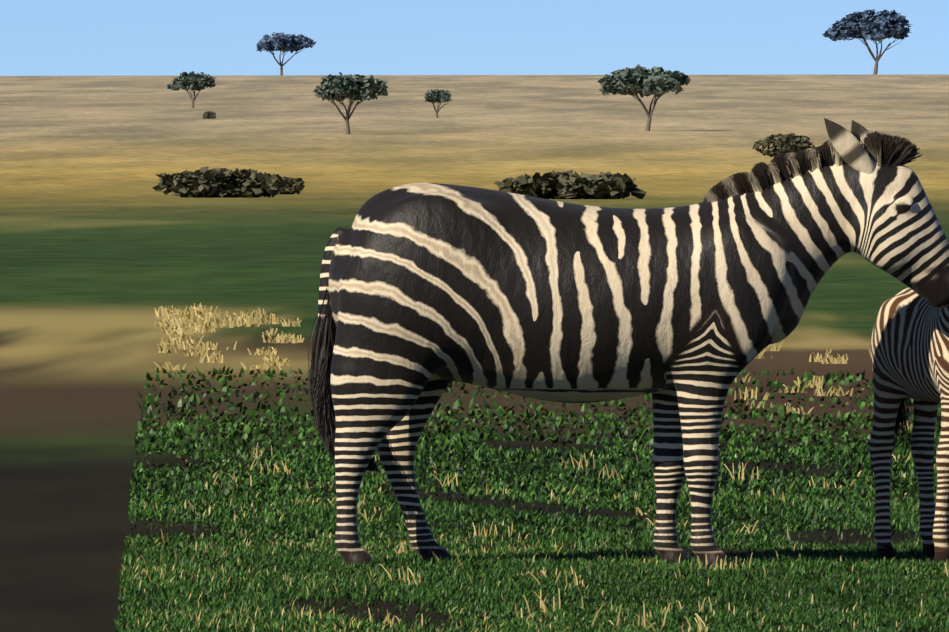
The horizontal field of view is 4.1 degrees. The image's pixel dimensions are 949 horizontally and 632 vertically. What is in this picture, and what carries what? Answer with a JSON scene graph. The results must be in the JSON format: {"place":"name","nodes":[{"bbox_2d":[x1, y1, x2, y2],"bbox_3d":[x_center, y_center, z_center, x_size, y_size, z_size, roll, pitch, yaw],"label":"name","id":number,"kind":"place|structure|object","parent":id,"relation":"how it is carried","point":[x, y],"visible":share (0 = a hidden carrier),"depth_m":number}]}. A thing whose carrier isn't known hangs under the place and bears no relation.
{"place":"outdoors","nodes":[
{"label":"outdoors","id":0,"kind":"place"},
{"bbox_2d":[0,74,948,631],"bbox_3d":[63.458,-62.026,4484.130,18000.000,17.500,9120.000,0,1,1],"label":"ground","id":1,"kind":"structure","parent":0,"point":[106,248],"depth_m":211.59},
{"bbox_2d":[166,71,215,107],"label":"acacia","id":2,"kind":"object","parent":1,"relation":"on","point":[192,80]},
{"bbox_2d":[203,111,215,118],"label":"scrub leaves","id":3,"kind":"object","parent":1,"relation":"on","point":[209,114],"visible":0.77,"depth_m":1204.83},
{"bbox_2d":[152,166,285,197],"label":"bush leaves","id":4,"kind":"object","parent":1,"relation":"on","point":[206,182],"visible":0.98,"depth_m":435.34},
{"bbox_2d":[256,32,316,74],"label":"acacia","id":5,"kind":"object","parent":1,"relation":"on","point":[283,41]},
{"bbox_2d":[277,176,304,193],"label":"bush leaves","id":6,"kind":"object","parent":1,"relation":"on","point":[294,185],"visible":0.35,"depth_m":462.97},
{"bbox_2d":[313,72,387,133],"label":"acacia","id":7,"kind":"object","parent":1,"relation":"on","point":[339,88],"depth_m":973.19},
{"bbox_2d":[424,89,451,117],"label":"acacia","id":8,"kind":"object","parent":1,"relation":"on","point":[439,96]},
{"bbox_2d":[113,365,948,631],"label":"turf","id":9,"kind":"structure","parent":1,"relation":"on","point":[147,581],"depth_m":48.00},
{"bbox_2d":[154,302,947,631],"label":"dry tufts","id":10,"kind":"object","parent":1,"relation":"on","point":[172,324],"visible":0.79,"depth_m":88.52},
{"bbox_2d":[494,169,646,198],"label":"bush leaves","id":11,"kind":"object","parent":1,"relation":"on","point":[553,184],"visible":0.94,"depth_m":419.63},
{"bbox_2d":[318,157,948,566],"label":"zebra","id":12,"kind":"object","parent":1,"relation":"on","point":[686,315],"visible":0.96,"depth_m":44.78},
{"bbox_2d":[308,288,378,471],"bbox_3d":[-0.449,0.184,45.020,0.240,0.692,0.215,0,1,1],"label":"zebra's tail tuft","id":13,"kind":"object","parent":12,"relation":"attached to","point":[323,342],"visible":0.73,"depth_m":44.98},
{"bbox_2d":[703,132,859,202],"bbox_3d":[1.031,-0.462,44.985,0.584,0.330,0.147,0,1,1],"label":"zebra's mane","id":14,"kind":"object","parent":12,"relation":"attached to","point":[780,168],"visible":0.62,"depth_m":44.95},
{"bbox_2d":[824,118,874,173],"bbox_3d":[1.277,-0.573,44.903,0.181,0.205,0.039,0,1,-10],"label":"zebra's ear","id":15,"kind":"object","parent":12,"relation":"on","point":[850,148],"visible":0.96,"depth_m":44.89},
{"bbox_2d":[851,120,868,154],"bbox_3d":[1.343,-0.579,45.058,0.116,0.187,0.044,0,1,12],"label":"zebra's ear","id":16,"kind":"object","parent":12,"relation":"on","point":[860,129],"visible":0.21,"depth_m":45.07},
{"bbox_2d":[860,130,922,167],"bbox_3d":[1.423,-0.567,44.976,0.218,0.135,0.175,0,1,1],"label":"zebra's forelock","id":17,"kind":"object","parent":12,"relation":"on","point":[888,149],"visible":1,"depth_m":44.95},
{"bbox_2d":[597,64,690,130],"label":"acacia","id":18,"kind":"object","parent":1,"relation":"on","point":[644,81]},
{"bbox_2d":[752,133,814,156],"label":"bush leaves","id":19,"kind":"object","parent":1,"relation":"on","point":[789,143],"visible":0.81,"depth_m":728.36},
{"bbox_2d":[822,9,911,74],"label":"acacia","id":20,"kind":"object","parent":1,"relation":"on","point":[869,25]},
{"bbox_2d":[869,288,948,562],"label":"zebra foal","id":21,"kind":"object","parent":1,"relation":"on","point":[909,345],"visible":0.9,"depth_m":45.55},
{"bbox_2d":[893,398,913,449],"bbox_3d":[1.466,0.255,45.806,0.183,0.418,0.094,0,1,-23],"label":"zebra's tail tuft","id":22,"kind":"object","parent":21,"relation":"attached to","point":[899,419],"visible":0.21,"depth_m":45.80},
{"bbox_2d":[0,0,948,75],"label":"sky","id":23,"kind":"structure","parent":0,"point":[38,37]}
]}

